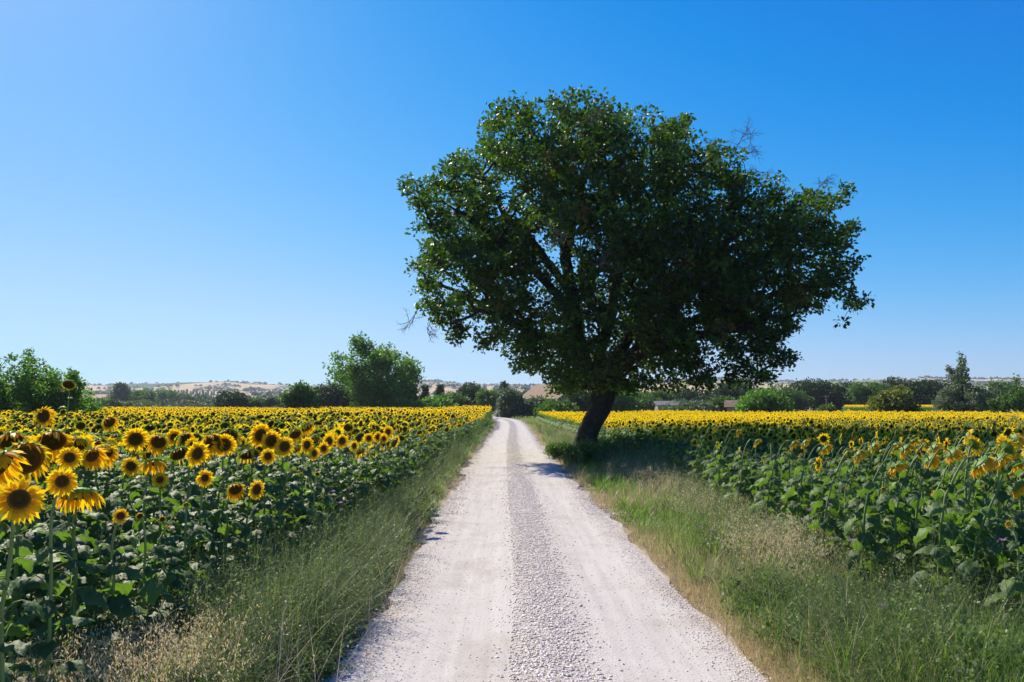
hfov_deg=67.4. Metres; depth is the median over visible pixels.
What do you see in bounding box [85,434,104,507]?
sunflower
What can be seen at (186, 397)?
broadleaf tree
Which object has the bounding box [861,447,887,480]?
sunflower
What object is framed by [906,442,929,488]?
sunflower
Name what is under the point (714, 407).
olive tree
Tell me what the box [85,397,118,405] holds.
hedge tree
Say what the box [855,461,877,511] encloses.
sunflower
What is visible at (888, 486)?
sunflower
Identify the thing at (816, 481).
sunflower
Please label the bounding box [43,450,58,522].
sunflower
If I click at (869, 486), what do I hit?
sunflower
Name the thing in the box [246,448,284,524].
sunflower
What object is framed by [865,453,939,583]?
sunflower
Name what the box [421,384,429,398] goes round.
cypress tree
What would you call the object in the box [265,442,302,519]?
sunflower
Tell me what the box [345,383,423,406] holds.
broadleaf tree
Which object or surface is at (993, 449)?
sunflower
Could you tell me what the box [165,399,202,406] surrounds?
yellow farmhouse
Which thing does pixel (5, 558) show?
sunflower
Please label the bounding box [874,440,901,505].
sunflower
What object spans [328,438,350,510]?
sunflower
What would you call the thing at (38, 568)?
sunflower
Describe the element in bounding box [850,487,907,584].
sunflower
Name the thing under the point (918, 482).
sunflower
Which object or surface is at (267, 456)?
sunflower
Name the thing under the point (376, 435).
sunflower
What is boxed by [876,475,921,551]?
sunflower
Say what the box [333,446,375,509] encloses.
sunflower
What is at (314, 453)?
sunflower
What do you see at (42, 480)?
sunflower
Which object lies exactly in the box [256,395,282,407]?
olive tree
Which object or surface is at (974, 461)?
sunflower
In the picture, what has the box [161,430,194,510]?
sunflower
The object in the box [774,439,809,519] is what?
sunflower
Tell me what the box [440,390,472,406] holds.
broadleaf tree
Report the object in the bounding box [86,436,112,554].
sunflower
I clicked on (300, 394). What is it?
broadleaf bush
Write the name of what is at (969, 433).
sunflower
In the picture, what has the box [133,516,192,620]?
sunflower
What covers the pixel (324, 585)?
wiry weeds
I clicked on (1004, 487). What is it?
sunflower
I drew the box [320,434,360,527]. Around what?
sunflower
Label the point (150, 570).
sunflower
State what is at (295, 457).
sunflower
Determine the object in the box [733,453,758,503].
sunflower
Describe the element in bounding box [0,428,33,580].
sunflower
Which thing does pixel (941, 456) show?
sunflower
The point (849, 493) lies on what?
sunflower
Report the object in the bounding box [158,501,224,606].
sunflower
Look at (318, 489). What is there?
sunflower
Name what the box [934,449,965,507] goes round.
sunflower
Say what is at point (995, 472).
sunflower
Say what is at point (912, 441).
sunflower
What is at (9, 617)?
sunflower
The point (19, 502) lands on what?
sunflower
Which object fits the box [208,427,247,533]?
sunflower
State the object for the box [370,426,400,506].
sunflower
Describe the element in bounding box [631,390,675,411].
broadleaf tree
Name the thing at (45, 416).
sunflower
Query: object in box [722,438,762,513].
sunflower
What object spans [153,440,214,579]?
sunflower
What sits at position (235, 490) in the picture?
sunflower
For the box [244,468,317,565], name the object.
sunflower
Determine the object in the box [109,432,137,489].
sunflower
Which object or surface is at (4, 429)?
sunflower
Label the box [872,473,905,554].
sunflower
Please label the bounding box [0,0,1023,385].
sky
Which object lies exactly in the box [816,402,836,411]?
leafy bush
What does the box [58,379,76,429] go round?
sunflower
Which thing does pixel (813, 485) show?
sunflower
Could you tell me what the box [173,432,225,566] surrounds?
sunflower
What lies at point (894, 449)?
sunflower
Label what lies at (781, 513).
sunflower
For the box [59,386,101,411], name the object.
leafy bush
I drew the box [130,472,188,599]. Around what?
sunflower
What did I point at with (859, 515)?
sunflower
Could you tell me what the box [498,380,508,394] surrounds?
cypress tree
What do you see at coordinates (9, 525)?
sunflower
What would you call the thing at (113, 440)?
sunflower
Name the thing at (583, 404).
broadleaf tree
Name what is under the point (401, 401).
leafy bush
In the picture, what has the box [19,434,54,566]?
sunflower
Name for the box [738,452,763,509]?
sunflower
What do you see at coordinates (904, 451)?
sunflower
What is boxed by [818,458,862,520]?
sunflower
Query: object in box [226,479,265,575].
sunflower
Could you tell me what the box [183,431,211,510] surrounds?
sunflower
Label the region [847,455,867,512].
sunflower
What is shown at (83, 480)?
sunflower
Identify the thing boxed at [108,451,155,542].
sunflower
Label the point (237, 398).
tree
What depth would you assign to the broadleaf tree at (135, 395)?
326.75 m
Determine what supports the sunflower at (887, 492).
on the ground at (388, 590)
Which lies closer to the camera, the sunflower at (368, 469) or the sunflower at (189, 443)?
the sunflower at (189, 443)
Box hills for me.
[13,378,1023,399]
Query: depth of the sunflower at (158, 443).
8.97 m
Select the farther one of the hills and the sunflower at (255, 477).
the hills
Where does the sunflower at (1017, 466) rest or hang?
on the ground at (388, 590)
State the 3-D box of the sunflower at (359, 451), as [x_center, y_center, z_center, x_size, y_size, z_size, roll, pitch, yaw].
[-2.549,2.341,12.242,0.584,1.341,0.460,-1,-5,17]
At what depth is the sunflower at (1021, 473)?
9.38 m
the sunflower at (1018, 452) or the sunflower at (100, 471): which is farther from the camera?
the sunflower at (1018, 452)
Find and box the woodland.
[9,375,1023,407]
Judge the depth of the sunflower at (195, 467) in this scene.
10.31 m
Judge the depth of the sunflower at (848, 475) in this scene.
11.25 m
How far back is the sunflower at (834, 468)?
13.05 m
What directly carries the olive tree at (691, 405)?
on the ground at (388, 590)
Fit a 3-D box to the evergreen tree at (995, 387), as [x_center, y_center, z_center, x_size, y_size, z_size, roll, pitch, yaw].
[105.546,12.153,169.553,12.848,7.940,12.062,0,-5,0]
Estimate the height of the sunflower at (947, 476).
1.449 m
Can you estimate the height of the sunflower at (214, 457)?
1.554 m
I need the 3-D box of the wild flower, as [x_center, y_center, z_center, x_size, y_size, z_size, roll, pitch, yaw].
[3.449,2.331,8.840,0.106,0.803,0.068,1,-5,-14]
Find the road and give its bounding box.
[323,416,768,681]
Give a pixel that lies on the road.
(478, 640)
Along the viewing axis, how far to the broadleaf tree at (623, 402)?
122.81 m
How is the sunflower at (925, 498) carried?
on the ground at (388, 590)
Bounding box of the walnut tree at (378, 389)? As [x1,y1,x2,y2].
[322,331,424,407]
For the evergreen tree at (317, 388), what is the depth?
146.63 m
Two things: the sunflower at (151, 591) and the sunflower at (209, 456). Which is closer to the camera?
the sunflower at (151, 591)
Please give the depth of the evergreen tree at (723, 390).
177.70 m
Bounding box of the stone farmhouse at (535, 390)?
[523,382,579,400]
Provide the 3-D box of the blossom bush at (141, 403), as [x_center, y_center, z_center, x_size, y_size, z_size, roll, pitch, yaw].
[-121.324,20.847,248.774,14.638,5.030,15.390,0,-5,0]
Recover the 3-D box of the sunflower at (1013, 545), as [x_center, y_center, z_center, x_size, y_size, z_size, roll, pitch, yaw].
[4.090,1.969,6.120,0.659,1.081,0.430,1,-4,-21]
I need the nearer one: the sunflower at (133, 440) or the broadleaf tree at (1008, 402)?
the sunflower at (133, 440)
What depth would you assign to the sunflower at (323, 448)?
10.51 m
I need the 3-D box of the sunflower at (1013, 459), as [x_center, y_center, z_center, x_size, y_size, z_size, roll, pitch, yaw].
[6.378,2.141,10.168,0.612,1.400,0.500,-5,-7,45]
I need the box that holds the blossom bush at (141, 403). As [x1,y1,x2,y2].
[119,398,160,406]
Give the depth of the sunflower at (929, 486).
13.22 m
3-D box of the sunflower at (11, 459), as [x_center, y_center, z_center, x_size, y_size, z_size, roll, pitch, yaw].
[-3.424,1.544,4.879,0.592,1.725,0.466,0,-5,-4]
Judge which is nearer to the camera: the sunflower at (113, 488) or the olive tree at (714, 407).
the sunflower at (113, 488)
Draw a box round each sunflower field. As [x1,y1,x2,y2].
[0,405,1023,672]
[841,405,938,412]
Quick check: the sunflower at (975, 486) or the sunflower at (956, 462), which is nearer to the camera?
the sunflower at (975, 486)
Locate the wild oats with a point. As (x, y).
(191, 640)
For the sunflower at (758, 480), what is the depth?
12.04 m
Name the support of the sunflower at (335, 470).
on the ground at (388, 590)
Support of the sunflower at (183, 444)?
on the ground at (388, 590)
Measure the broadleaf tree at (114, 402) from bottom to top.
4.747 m
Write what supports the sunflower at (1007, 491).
on the ground at (388, 590)
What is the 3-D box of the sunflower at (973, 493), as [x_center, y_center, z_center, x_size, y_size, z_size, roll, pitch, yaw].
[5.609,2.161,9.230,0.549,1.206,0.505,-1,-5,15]
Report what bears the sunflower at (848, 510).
on the ground at (388, 590)
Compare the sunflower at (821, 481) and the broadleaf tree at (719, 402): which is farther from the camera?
the broadleaf tree at (719, 402)
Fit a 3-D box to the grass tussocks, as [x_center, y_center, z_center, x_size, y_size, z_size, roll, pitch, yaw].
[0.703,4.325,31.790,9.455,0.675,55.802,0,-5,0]
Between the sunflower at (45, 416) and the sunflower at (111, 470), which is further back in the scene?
the sunflower at (45, 416)
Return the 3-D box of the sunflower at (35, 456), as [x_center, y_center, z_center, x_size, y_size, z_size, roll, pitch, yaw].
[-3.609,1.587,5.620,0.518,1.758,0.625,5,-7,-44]
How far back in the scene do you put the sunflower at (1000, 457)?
7.31 m
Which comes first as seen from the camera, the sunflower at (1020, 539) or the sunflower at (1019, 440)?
the sunflower at (1020, 539)
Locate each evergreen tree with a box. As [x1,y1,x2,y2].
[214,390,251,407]
[312,385,339,407]
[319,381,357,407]
[454,381,484,404]
[696,380,758,402]
[765,384,815,412]
[788,377,850,411]
[814,380,856,410]
[842,380,889,404]
[883,376,935,403]
[906,378,951,404]
[931,350,995,412]
[964,378,1016,408]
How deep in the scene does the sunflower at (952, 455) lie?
7.49 m
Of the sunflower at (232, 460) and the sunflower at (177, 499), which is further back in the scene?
the sunflower at (232, 460)
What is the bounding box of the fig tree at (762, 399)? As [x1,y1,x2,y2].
[734,387,795,412]
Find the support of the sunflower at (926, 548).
on the ground at (388, 590)
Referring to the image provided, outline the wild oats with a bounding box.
[4,420,903,681]
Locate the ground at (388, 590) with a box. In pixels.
[4,408,1022,681]
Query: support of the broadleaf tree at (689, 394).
on the ground at (388, 590)
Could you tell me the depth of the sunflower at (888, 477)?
11.25 m
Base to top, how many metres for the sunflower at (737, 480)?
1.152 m
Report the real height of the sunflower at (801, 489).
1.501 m
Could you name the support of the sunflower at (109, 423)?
on the ground at (388, 590)
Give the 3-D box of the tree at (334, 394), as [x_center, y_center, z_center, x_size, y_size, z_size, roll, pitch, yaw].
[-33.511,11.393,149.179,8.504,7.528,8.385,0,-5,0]
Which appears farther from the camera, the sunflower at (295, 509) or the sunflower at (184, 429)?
the sunflower at (184, 429)
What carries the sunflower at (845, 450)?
on the ground at (388, 590)
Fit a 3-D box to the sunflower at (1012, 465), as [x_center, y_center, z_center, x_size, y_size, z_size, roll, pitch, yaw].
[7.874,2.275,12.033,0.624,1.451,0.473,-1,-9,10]
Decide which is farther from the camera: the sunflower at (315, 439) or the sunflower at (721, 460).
the sunflower at (721, 460)
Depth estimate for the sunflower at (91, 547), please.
8.76 m
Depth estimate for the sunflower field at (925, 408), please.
113.96 m
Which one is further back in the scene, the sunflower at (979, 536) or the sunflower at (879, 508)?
the sunflower at (879, 508)
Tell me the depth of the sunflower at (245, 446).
11.26 m
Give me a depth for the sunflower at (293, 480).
13.49 m
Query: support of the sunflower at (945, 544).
on the ground at (388, 590)
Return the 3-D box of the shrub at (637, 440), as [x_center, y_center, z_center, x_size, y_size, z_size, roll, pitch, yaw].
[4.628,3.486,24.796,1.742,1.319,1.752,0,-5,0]
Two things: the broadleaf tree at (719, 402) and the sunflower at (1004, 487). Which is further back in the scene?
the broadleaf tree at (719, 402)
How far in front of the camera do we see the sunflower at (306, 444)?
10.11 m
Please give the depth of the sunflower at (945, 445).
12.76 m
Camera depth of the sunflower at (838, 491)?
10.93 m
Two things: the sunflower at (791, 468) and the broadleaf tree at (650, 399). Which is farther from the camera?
the broadleaf tree at (650, 399)
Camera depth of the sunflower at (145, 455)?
9.62 m
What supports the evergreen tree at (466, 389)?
on the ground at (388, 590)
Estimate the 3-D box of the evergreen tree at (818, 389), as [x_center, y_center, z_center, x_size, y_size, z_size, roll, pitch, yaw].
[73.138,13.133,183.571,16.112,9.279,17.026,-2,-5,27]
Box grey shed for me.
[652,401,685,409]
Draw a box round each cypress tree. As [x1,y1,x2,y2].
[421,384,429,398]
[434,384,444,396]
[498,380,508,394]
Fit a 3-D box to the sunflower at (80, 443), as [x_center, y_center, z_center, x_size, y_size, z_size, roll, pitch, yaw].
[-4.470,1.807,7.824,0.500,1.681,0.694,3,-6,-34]
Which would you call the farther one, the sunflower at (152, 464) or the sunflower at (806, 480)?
the sunflower at (806, 480)
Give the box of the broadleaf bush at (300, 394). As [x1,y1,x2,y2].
[276,379,320,408]
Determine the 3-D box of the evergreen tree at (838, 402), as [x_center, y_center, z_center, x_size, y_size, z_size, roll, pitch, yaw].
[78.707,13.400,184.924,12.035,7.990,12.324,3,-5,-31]
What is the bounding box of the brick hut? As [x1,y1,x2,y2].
[724,400,737,411]
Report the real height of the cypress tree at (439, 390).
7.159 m
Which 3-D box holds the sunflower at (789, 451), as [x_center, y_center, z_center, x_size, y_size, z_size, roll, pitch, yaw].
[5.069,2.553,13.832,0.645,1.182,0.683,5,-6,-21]
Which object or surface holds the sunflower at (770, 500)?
on the ground at (388, 590)
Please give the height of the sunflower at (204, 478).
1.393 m
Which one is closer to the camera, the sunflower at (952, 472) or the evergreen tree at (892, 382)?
the sunflower at (952, 472)
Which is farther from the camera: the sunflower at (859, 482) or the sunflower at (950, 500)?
the sunflower at (859, 482)
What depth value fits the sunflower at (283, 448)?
9.52 m
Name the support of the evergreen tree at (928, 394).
on the ground at (388, 590)
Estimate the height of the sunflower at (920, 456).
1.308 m
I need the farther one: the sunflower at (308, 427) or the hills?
the hills
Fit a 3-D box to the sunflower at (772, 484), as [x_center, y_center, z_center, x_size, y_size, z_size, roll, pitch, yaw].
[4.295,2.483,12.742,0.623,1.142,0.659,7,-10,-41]
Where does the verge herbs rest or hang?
on the ground at (388, 590)
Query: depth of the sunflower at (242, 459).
13.49 m
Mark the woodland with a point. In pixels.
(206, 400)
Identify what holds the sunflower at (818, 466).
on the ground at (388, 590)
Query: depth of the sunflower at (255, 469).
10.21 m
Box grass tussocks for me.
[5,428,1023,681]
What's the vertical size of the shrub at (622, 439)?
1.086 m
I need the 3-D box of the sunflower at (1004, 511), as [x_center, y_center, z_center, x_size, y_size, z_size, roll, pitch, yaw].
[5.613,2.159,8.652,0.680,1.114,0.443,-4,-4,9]
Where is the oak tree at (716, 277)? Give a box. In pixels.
[397,84,874,451]
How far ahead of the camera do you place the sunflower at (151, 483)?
10.20 m
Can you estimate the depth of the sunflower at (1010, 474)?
8.97 m
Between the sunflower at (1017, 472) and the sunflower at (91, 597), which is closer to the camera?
the sunflower at (91, 597)
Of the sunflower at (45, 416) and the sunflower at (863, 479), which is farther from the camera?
the sunflower at (45, 416)
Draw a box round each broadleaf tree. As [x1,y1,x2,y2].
[0,347,109,413]
[98,399,125,406]
[122,388,160,403]
[156,388,185,406]
[181,393,193,399]
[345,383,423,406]
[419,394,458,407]
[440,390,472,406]
[473,387,500,413]
[556,390,591,411]
[610,390,642,412]
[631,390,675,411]
[669,388,712,402]
[709,396,735,411]
[986,373,1023,413]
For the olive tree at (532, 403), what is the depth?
116.47 m
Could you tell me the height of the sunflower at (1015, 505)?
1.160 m
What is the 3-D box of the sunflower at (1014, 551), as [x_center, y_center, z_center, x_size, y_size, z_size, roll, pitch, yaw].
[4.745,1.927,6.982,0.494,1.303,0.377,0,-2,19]
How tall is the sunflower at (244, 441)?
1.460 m
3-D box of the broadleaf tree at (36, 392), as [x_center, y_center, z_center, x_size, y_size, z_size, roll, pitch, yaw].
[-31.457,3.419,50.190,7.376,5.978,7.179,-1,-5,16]
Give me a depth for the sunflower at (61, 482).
4.66 m
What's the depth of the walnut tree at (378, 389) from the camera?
112.69 m
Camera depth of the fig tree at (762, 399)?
97.21 m
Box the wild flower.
[807,509,814,560]
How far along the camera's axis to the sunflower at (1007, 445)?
7.45 m
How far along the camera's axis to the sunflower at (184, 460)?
11.17 m
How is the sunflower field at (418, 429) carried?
on the ground at (388, 590)
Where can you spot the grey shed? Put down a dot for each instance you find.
(656, 404)
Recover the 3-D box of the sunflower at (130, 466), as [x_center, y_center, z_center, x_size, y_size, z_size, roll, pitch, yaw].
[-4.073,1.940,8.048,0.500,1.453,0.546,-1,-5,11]
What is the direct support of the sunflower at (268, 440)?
on the ground at (388, 590)
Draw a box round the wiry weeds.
[4,416,494,681]
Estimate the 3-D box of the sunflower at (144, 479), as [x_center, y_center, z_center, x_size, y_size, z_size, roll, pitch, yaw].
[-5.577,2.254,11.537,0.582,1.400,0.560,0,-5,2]
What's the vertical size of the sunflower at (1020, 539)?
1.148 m
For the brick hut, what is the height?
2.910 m
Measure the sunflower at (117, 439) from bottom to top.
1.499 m
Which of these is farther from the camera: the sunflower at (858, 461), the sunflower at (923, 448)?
the sunflower at (858, 461)
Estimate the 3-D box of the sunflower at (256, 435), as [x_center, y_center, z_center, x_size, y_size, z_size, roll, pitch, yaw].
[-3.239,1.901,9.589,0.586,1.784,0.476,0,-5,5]
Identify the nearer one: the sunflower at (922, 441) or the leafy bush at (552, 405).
the sunflower at (922, 441)
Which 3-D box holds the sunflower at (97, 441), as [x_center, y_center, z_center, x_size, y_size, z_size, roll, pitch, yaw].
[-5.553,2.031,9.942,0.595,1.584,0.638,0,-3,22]
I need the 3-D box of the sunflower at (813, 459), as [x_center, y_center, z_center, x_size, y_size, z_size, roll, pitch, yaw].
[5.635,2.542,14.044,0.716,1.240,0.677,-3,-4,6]
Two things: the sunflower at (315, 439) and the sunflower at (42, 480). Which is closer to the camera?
the sunflower at (42, 480)
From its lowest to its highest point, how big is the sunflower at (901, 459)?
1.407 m
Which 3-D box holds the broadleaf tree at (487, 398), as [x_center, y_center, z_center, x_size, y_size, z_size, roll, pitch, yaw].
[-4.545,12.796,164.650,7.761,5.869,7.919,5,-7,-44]
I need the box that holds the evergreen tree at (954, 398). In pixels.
[931,350,995,412]
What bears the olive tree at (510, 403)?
on the ground at (388, 590)
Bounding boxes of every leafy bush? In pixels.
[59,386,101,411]
[379,395,437,407]
[533,398,579,416]
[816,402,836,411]
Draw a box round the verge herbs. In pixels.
[535,419,1023,681]
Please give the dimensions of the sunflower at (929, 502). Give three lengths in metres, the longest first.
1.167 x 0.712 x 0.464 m
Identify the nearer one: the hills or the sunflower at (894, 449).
the sunflower at (894, 449)
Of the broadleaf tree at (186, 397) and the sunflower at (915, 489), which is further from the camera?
the broadleaf tree at (186, 397)
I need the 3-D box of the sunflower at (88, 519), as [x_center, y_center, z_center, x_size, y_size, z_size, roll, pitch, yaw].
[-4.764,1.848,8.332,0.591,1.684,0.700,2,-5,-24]
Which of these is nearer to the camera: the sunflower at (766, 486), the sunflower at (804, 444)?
the sunflower at (804, 444)
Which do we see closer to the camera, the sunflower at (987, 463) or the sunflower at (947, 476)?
the sunflower at (987, 463)
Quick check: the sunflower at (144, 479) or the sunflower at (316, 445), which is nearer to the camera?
the sunflower at (144, 479)
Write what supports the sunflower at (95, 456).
on the ground at (388, 590)
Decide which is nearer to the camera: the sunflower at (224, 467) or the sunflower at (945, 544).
the sunflower at (945, 544)
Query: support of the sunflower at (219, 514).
on the ground at (388, 590)
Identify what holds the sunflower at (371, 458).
on the ground at (388, 590)
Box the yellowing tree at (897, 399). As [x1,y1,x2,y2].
[862,383,923,412]
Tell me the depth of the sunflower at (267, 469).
12.41 m
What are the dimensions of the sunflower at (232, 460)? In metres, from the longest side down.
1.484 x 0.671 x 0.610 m
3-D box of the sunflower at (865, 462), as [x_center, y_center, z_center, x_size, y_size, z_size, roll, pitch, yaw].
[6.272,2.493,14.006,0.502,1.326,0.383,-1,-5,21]
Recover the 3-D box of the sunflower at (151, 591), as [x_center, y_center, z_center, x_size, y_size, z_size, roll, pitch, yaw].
[-2.826,1.901,5.898,0.564,1.179,0.483,-2,-5,26]
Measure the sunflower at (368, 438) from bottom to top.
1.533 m
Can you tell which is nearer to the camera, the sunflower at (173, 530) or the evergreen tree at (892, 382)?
the sunflower at (173, 530)
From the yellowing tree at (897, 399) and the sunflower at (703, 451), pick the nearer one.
the sunflower at (703, 451)
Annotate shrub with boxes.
[543,441,570,459]
[558,441,609,465]
[598,433,642,460]
[627,431,676,459]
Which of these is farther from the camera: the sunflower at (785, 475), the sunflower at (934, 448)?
the sunflower at (785, 475)
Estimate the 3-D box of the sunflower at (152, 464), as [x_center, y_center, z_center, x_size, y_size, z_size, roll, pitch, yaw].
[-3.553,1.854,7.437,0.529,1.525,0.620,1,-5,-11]
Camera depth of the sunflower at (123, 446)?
11.19 m
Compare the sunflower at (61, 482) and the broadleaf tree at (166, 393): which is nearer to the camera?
the sunflower at (61, 482)
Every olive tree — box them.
[247,396,273,407]
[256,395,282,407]
[493,386,526,417]
[523,395,550,417]
[656,398,711,414]
[697,401,719,411]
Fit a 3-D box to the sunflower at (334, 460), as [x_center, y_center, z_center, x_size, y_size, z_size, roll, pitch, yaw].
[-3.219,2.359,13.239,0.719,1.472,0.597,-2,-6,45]
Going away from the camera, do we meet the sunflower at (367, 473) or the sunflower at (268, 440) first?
the sunflower at (268, 440)
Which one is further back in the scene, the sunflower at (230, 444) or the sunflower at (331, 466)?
the sunflower at (331, 466)
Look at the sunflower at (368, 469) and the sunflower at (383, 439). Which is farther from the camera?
the sunflower at (368, 469)
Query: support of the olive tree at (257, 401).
on the ground at (388, 590)
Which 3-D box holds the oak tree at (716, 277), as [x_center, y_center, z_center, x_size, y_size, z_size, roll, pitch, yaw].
[5.066,-3.156,29.089,19.155,15.408,13.238,0,-5,0]
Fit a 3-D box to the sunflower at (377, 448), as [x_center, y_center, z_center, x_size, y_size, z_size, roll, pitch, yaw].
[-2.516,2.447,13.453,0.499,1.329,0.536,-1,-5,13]
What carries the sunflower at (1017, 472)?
on the ground at (388, 590)
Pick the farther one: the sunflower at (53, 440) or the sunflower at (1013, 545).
the sunflower at (53, 440)
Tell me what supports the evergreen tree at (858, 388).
on the ground at (388, 590)
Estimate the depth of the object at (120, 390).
327.62 m
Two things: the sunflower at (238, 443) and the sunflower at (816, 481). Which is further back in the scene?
the sunflower at (238, 443)
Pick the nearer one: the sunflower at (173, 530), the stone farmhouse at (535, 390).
the sunflower at (173, 530)
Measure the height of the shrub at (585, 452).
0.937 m
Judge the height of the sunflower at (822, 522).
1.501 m
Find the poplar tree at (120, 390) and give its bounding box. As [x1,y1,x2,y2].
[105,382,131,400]
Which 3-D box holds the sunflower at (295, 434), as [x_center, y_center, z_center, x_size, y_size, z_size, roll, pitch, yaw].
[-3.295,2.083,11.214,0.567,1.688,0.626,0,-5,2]
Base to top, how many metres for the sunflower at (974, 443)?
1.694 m
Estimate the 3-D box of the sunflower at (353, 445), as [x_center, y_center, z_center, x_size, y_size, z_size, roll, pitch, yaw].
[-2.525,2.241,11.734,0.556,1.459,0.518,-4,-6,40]
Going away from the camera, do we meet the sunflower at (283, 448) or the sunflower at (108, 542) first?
the sunflower at (108, 542)
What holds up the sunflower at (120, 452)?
on the ground at (388, 590)
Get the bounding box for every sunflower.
[0,427,8,523]
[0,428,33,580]
[0,439,54,662]
[0,448,31,595]
[0,467,95,681]
[0,476,47,681]
[0,523,28,663]
[0,531,25,591]
[1,495,61,619]
[2,434,78,599]
[2,521,22,578]
[5,673,17,681]
[17,507,71,605]
[18,481,108,681]
[19,428,74,597]
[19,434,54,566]
[33,406,57,435]
[33,443,110,621]
[41,446,109,649]
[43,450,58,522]
[46,433,101,560]
[49,509,152,678]
[53,437,95,566]
[53,460,96,558]
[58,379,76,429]
[71,444,128,591]
[77,438,103,541]
[77,441,112,543]
[77,441,130,560]
[78,521,130,616]
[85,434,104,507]
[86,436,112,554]
[86,437,121,522]
[88,456,141,585]
[92,414,119,508]
[93,438,124,515]
[95,441,138,533]
[96,512,176,670]
[103,449,143,517]
[104,525,198,653]
[107,449,155,555]
[108,427,152,572]
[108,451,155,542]
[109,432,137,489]
[110,434,125,477]
[114,444,141,497]
[114,454,173,603]
[123,451,149,519]
[125,433,171,555]
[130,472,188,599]
[132,438,172,539]
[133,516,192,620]
[143,468,216,570]
[144,446,188,565]
[151,440,185,524]
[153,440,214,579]
[155,437,203,547]
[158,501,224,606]
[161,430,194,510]
[162,429,182,482]
[165,427,195,491]
[166,458,199,528]
[169,431,196,527]
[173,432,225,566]
[174,469,226,589]
[179,454,214,520]
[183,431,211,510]
[191,431,219,506]
[191,471,240,566]
[193,455,222,520]
[196,433,245,558]
[201,429,230,487]
[201,481,248,589]
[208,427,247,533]
[209,447,241,497]
[211,434,247,517]
[216,443,251,517]
[225,447,262,547]
[226,436,247,512]
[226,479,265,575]
[230,422,273,551]
[230,459,255,504]
[232,432,257,499]
[232,439,258,526]
[233,448,286,568]
[239,431,286,548]
[240,446,284,534]
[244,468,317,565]
[245,431,278,501]
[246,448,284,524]
[265,436,303,545]
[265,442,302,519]
[271,427,304,533]
[275,456,296,509]
[282,422,314,509]
[283,437,322,529]
[283,473,319,545]
[286,435,321,526]
[286,437,304,493]
[291,446,334,536]
[292,471,332,553]
[298,442,336,534]
[303,438,323,494]
[307,437,338,511]
[308,430,342,509]
[309,431,345,498]
[312,433,346,518]
[316,433,348,505]
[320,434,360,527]
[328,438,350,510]
[330,440,369,519]
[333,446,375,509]
[339,447,367,512]
[343,445,379,497]
[353,433,384,512]
[353,451,382,492]
[357,431,391,504]
[359,444,381,500]
[360,444,379,499]
[363,433,394,505]
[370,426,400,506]
[691,425,718,490]
[706,428,741,497]
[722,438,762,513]
[722,451,754,502]
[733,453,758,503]
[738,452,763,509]
[748,440,800,526]
[748,456,778,518]
[752,452,795,525]
[753,456,785,513]
[754,460,782,523]
[772,443,832,540]
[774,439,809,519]
[777,453,804,503]
[777,471,816,526]
[778,450,804,502]
[780,458,828,533]
[783,460,830,545]
[787,457,822,533]
[791,454,831,512]
[792,484,847,549]
[802,449,868,567]
[807,446,834,498]
[813,459,832,515]
[814,451,838,499]
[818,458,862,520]
[822,450,849,484]
[823,447,852,486]
[824,475,856,553]
[826,459,856,532]
[832,441,881,541]
[832,479,886,562]
[833,456,859,498]
[835,486,867,562]
[836,470,862,530]
[844,458,909,592]
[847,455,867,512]
[849,442,869,498]
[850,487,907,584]
[851,441,871,497]
[854,462,888,530]
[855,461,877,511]
[855,474,897,529]
[857,443,915,570]
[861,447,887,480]
[862,454,912,521]
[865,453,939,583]
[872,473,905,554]
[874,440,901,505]
[874,445,900,480]
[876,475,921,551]
[877,469,906,526]
[884,437,902,479]
[884,437,920,481]
[888,440,943,572]
[891,443,915,495]
[891,446,962,594]
[898,438,926,482]
[900,449,922,486]
[901,471,923,496]
[904,460,940,542]
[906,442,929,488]
[910,454,998,599]
[911,469,938,564]
[912,479,945,545]
[913,490,988,592]
[916,442,940,505]
[918,467,952,525]
[919,462,960,527]
[920,491,948,559]
[921,438,949,486]
[924,473,972,541]
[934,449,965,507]
[935,445,975,515]
[937,429,972,503]
[939,435,988,581]
[939,443,964,505]
[942,477,1023,615]
[945,449,986,507]
[946,451,1012,584]
[950,439,980,525]
[953,432,1023,574]
[957,471,998,547]
[958,468,987,524]
[959,485,1009,585]
[963,447,998,490]
[969,436,1023,586]
[971,444,998,501]
[971,454,1018,506]
[975,472,1015,571]
[984,435,1005,514]
[984,486,1023,570]
[984,520,1023,630]
[987,441,1023,506]
[989,461,1023,543]
[992,474,1010,519]
[995,445,1023,504]
[997,536,1023,600]
[999,538,1013,622]
[1000,495,1023,577]
[1004,469,1023,553]
[1005,469,1023,527]
[1006,438,1023,497]
[1011,471,1023,552]
[1012,543,1023,572]
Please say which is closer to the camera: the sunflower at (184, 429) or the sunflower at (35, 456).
the sunflower at (35, 456)
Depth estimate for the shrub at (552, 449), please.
27.93 m
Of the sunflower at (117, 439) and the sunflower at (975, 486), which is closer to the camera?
the sunflower at (975, 486)
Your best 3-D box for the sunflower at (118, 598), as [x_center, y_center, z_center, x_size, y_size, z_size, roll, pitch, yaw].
[-2.946,1.838,5.572,0.542,1.251,0.561,1,-5,-6]
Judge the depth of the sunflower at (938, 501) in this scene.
9.65 m

